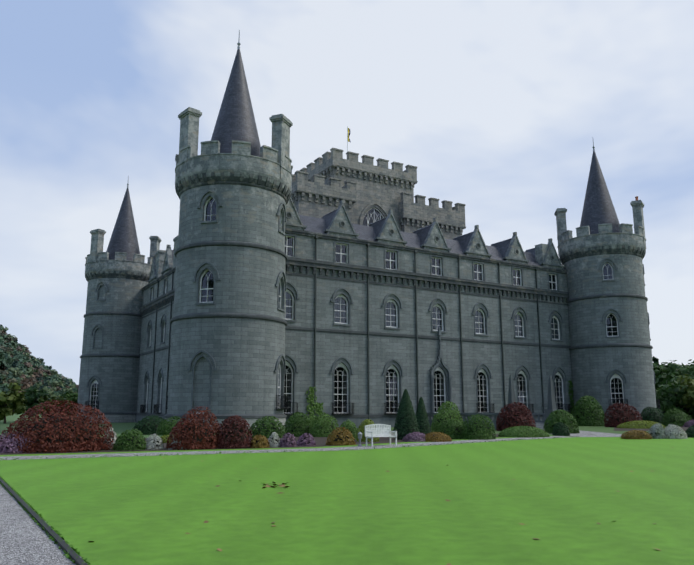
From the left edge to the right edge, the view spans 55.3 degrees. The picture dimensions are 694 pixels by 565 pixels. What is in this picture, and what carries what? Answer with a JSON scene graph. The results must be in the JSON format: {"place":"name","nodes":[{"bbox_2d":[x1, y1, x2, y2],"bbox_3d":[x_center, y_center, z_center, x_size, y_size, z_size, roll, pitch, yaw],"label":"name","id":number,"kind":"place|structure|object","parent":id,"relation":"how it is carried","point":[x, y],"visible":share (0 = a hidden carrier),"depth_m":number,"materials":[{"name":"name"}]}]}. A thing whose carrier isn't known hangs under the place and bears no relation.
{"place":"outdoors","nodes":[
{"label":"outdoors","id":0,"kind":"place"},
{"bbox_2d":[0,414,686,459],"bbox_3d":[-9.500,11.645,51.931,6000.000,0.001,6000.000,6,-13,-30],"label":"terrain","id":1,"kind":"structure","parent":0,"point":[119,429],"depth_m":58.49,"materials":[{"name":"green plant"}]},
{"bbox_2d":[75,260,150,422],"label":"tower","id":2,"kind":"structure","parent":1,"relation":"on","point":[112,365],"depth_m":86.63,"materials":[{"name":"stone"}]},
{"bbox_2d":[85,271,148,280],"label":"corbels","id":3,"kind":"object","parent":2,"relation":"attached to","point":[132,273],"visible":0.23,"depth_m":87.95,"materials":[{"name":"grey stone"}]},
{"bbox_2d":[106,188,139,260],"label":"conical roof","id":4,"kind":"structure","parent":2,"relation":"on","point":[123,238],"depth_m":91.88,"materials":[{"name":"grey stone"}]},
{"bbox_2d":[85,229,160,269],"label":"battlements","id":5,"kind":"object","parent":2,"relation":"on","point":[96,249],"depth_m":88.81,"materials":[{"name":"grey stone"}]},
{"bbox_2d":[164,153,291,431],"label":"tower","id":6,"kind":"structure","parent":1,"relation":"on","point":[236,331],"depth_m":50.36,"materials":[{"name":"stone"}]},
{"bbox_2d":[175,172,290,202],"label":"corbels","id":7,"kind":"object","parent":6,"relation":"attached to","point":[222,175],"visible":0.44,"depth_m":51.80,"materials":[{"name":"grey stone"}]},
{"bbox_2d":[175,107,292,183],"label":"battlements","id":8,"kind":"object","parent":6,"relation":"on","point":[278,151],"depth_m":53.13,"materials":[{"name":"grey stone"}]},
{"bbox_2d":[211,49,260,156],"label":"conical roof","id":9,"kind":"structure","parent":6,"relation":"on","point":[235,119],"depth_m":55.49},
{"bbox_2d":[237,30,240,48],"bbox_3d":[-9.500,-21.355,58.252,0.320,2.000,0.304,6,-13,-30],"label":"finial","id":10,"kind":"object","parent":9,"relation":"on","point":[238,44],"visible":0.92,"depth_m":58.12,"materials":[{"name":"grey metal"}]},
{"bbox_2d":[0,437,520,456],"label":"verge grass","id":11,"kind":"structure","parent":1,"relation":"on","point":[226,449],"depth_m":27.14,"materials":[{"name":"green plant"}]},
{"bbox_2d":[0,430,621,564],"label":"gravel paths","id":12,"kind":"structure","parent":1,"relation":"on","point":[25,539],"depth_m":10.06,"materials":[{"name":"grey gravel"}]},
{"bbox_2d":[0,478,87,564],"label":"path edging","id":13,"kind":"object","parent":12,"relation":"on","point":[66,548],"depth_m":8.92,"materials":[{"name":"black"}]},
{"bbox_2d":[357,432,362,446],"bbox_3d":[0.590,7.131,30.146,0.260,0.670,0.260,6,-13,-30],"label":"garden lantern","id":14,"kind":"object","parent":12,"relation":"on","point":[359,434],"visible":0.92,"depth_m":30.09,"materials":[{"name":"grey"}]},
{"bbox_2d":[365,424,396,446],"bbox_3d":[1.583,7.057,30.652,1.420,0.990,0.610,6,-13,-30],"label":"garden bench","id":15,"kind":"object","parent":12,"relation":"on","point":[382,431],"visible":1,"depth_m":30.84,"materials":[{"name":"white wood"}]},
{"bbox_2d":[0,340,690,423],"bbox_3d":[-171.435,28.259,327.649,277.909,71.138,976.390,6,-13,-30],"label":"tree trunks","id":16,"kind":"object","parent":1,"relation":"on","point":[4,422],"depth_m":90.49,"materials":[{"name":"brown plant"}]},
{"bbox_2d":[0,437,693,564],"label":"lawn","id":17,"kind":"structure","parent":1,"relation":"on","point":[560,498],"depth_m":11.78,"materials":[{"name":"green plant"}]},
{"bbox_2d":[0,436,578,564],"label":"lawn edge tufts","id":18,"kind":"object","parent":17,"relation":"on","point":[53,539],"visible":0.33,"depth_m":11.33,"materials":[{"name":"green plant"}]},
{"bbox_2d":[0,330,693,419],"bbox_3d":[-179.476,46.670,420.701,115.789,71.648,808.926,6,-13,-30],"label":"trees","id":19,"kind":"object","parent":1,"relation":"on","point":[667,389],"visible":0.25,"depth_m":105.05,"materials":[{"name":"green plant"}]},
{"bbox_2d":[0,404,693,451],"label":"shrub","id":20,"kind":"object","parent":1,"relation":"on","point":[136,442],"visible":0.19,"depth_m":31.16,"materials":[{"name":"green plant"}]},
{"bbox_2d":[0,326,693,420],"bbox_3d":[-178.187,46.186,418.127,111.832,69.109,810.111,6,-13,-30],"label":"tree foliage","id":21,"kind":"object","parent":1,"relation":"on","point":[15,401],"visible":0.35,"depth_m":86.62,"materials":[{"name":"green plant"}]},
{"bbox_2d":[0,324,693,390],"bbox_3d":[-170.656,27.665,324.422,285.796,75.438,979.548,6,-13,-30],"label":"tree leaves","id":22,"kind":"object","parent":1,"relation":"on","point":[654,360],"visible":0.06,"depth_m":432.22,"materials":[{"name":"green plant"}]},
{"bbox_2d":[136,233,573,414],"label":"castle block","id":23,"kind":"structure","parent":1,"relation":"on","point":[331,348],"depth_m":66.42,"materials":[{"name":"stone"}]},
{"bbox_2d":[150,235,544,420],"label":"downpipes","id":24,"kind":"object","parent":23,"relation":"attached to","point":[368,245],"visible":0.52,"depth_m":67.78,"materials":[{"name":"grey metal"}]},
{"bbox_2d":[155,236,548,277],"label":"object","id":25,"kind":"object","parent":23,"relation":"on","point":[540,251],"depth_m":77.93,"materials":[{"name":"stone"}]},
{"bbox_2d":[136,228,571,417],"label":"string courses","id":26,"kind":"object","parent":23,"relation":"on","point":[167,297],"depth_m":67.26,"materials":[{"name":"grey stone"}]},
{"bbox_2d":[149,200,561,282],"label":"gablets","id":27,"kind":"object","parent":23,"relation":"on","point":[294,219],"visible":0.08,"depth_m":68.29,"materials":[{"name":"stone"}]},
{"bbox_2d":[90,197,623,413],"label":"window frames","id":28,"kind":"structure","parent":23,"relation":"attached to","point":[615,375],"depth_m":66.07,"materials":[{"name":"white wood"}]},
{"bbox_2d":[91,199,622,411],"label":"window panes","id":29,"kind":"object","parent":28,"relation":"in","point":[386,324],"depth_m":66.22,"materials":[{"name":"black glass"}]},
{"bbox_2d":[92,199,622,411],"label":"window interiors","id":30,"kind":"object","parent":28,"relation":"attached to","point":[610,330],"depth_m":66.77,"materials":[{"name":"black glass"}]},
{"bbox_2d":[323,167,413,230],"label":"keep window wall","id":31,"kind":"structure","parent":23,"relation":"on","point":[386,197],"depth_m":80.05,"materials":[{"name":"grey stone"}]},
{"bbox_2d":[359,202,387,224],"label":"window hood mould","id":32,"kind":"object","parent":31,"relation":"attached to","point":[368,206],"visible":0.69,"depth_m":79.25,"materials":[{"name":"grey stone"}]},
{"bbox_2d":[291,148,465,239],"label":"battlements","id":33,"kind":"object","parent":23,"relation":"on","point":[313,194],"visible":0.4,"depth_m":80.00,"materials":[{"name":"stone"}]},
{"bbox_2d":[285,292,557,338],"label":"windows","id":34,"kind":"structure","parent":23,"relation":"on","point":[343,308],"depth_m":65.20,"materials":[{"name":"black glass"}]},
{"bbox_2d":[287,367,562,411],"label":"curtains","id":35,"kind":"object","parent":23,"relation":"in","point":[345,388],"depth_m":61.10,"materials":[{"name":"white fabric"}]},
{"bbox_2d":[299,215,565,269],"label":"roof","id":36,"kind":"structure","parent":23,"relation":"on","point":[318,225],"depth_m":67.89,"materials":[{"name":"stone"}]},
{"bbox_2d":[171,210,534,259],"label":"dormer roofs","id":37,"kind":"structure","parent":36,"relation":"on","point":[464,240],"depth_m":71.48,"materials":[{"name":"stone"}]},
{"bbox_2d":[152,213,553,273],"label":"gablet roundels","id":38,"kind":"object","parent":36,"relation":"on","point":[391,231],"visible":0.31,"depth_m":65.97,"materials":[{"name":"grey stone"}]},
{"bbox_2d":[322,209,562,264],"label":"lead flashings","id":39,"kind":"object","parent":36,"relation":"on","point":[429,225],"visible":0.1,"depth_m":72.42,"materials":[{"name":"grey metal"}]},
{"bbox_2d":[429,327,452,417],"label":"door surround","id":40,"kind":"object","parent":23,"relation":"attached to","point":[432,376],"visible":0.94,"depth_m":66.11,"materials":[{"name":"stone"}]},
{"bbox_2d":[86,190,656,427],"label":"window surrounds","id":41,"kind":"object","parent":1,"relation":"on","point":[386,421],"visible":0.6,"depth_m":66.31,"materials":[{"name":"grey stone"}]},
{"bbox_2d":[85,395,660,414],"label":"balconettes","id":42,"kind":"object","parent":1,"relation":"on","point":[284,407],"visible":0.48,"depth_m":61.92,"materials":[{"name":"black metal"}]},
{"bbox_2d":[93,447,672,564],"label":"fallen leaves","id":43,"kind":"object","parent":1,"relation":"on","point":[206,521],"visible":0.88,"depth_m":14.21,"materials":[{"name":"brown plant"}]},
{"bbox_2d":[112,380,692,450],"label":"green foliage","id":44,"kind":"object","parent":1,"relation":"on","point":[465,426],"visible":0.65,"depth_m":40.90,"materials":[{"name":"green plant"}]},
{"bbox_2d":[251,427,651,447],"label":"shrubs","id":45,"kind":"object","parent":1,"relation":"on","point":[626,435],"visible":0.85,"depth_m":31.51,"materials":[{"name":"orange plant"}]},
{"bbox_2d":[427,374,560,429],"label":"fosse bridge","id":46,"kind":"structure","parent":1,"relation":"on","point":[552,407],"depth_m":56.33,"materials":[{"name":"stone"}]},
{"bbox_2d":[559,232,656,422],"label":"tower","id":47,"kind":"structure","parent":1,"relation":"on","point":[597,357],"depth_m":73.67,"materials":[{"name":"stone"}]},
{"bbox_2d":[580,151,619,233],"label":"conical spire roof","id":48,"kind":"structure","parent":47,"relation":"on","point":[598,207],"depth_m":78.46,"materials":[{"name":"grey stone"}]},
{"bbox_2d":[554,200,645,255],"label":"tower battlements","id":49,"kind":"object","parent":47,"relation":"on","point":[563,233],"depth_m":76.45,"materials":[{"name":"grey stone"}]},
{"bbox_2d":[559,245,645,263],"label":"tower corbels","id":50,"kind":"object","parent":47,"relation":"attached to","point":[610,250],"visible":0.5,"depth_m":74.79,"materials":[{"name":"grey stone"}]},
{"bbox_2d":[0,426,688,454],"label":"flower bed soil","id":51,"kind":"structure","parent":0,"point":[320,441],"depth_m":32.61,"materials":[{"name":"brown soil"}]},
{"bbox_2d":[0,400,219,452],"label":"red shrubs","id":52,"kind":"object","parent":51,"relation":"on","point":[65,446],"visible":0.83,"depth_m":27.03,"materials":[{"name":"red plant"}]},
{"bbox_2d":[0,420,693,452],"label":"purple flowering shrubs","id":53,"kind":"object","parent":51,"relation":"on","point":[409,437],"visible":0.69,"depth_m":29.75,"materials":[{"name":"purple plant"}]},
{"bbox_2d":[103,423,687,449],"bbox_3d":[4.839,7.645,33.063,32.112,1.110,1.800,4,-12,-21],"label":"foliage","id":54,"kind":"object","parent":51,"relation":"on","point":[156,438],"depth_m":29.76,"materials":[{"name":"green plant"}]},
{"bbox_2d":[132,389,693,439],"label":"green shrubs","id":55,"kind":"object","parent":51,"relation":"on","point":[406,402],"visible":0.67,"depth_m":38.63,"materials":[{"name":"green plant"}]},
{"bbox_2d":[161,418,665,442],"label":"orange shrubs","id":56,"kind":"object","parent":51,"relation":"on","point":[649,424],"visible":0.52,"depth_m":57.78,"materials":[{"name":"green plant"}]},
{"bbox_2d":[212,401,642,448],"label":"shrubs","id":57,"kind":"object","parent":51,"relation":"on","point":[222,444],"visible":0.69,"depth_m":51.20,"materials":[{"name":"red plant"}]},
{"bbox_2d":[306,386,549,439],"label":"green shrubs","id":58,"kind":"object","parent":51,"relation":"on","point":[444,407],"visible":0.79,"depth_m":40.81,"materials":[{"name":"green plant"}]},
{"bbox_2d":[0,0,693,384],"label":"sky","id":59,"kind":"structure","parent":0,"point":[499,108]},
{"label":"hill terrain","id":60,"kind":"structure","parent":0,"visible":0},
{"bbox_2d":[0,330,78,396],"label":"tree foliage","id":61,"kind":"object","parent":60,"relation":"on","point":[27,383],"visible":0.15,"depth_m":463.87,"materials":[{"name":"green plant"}]}
]}

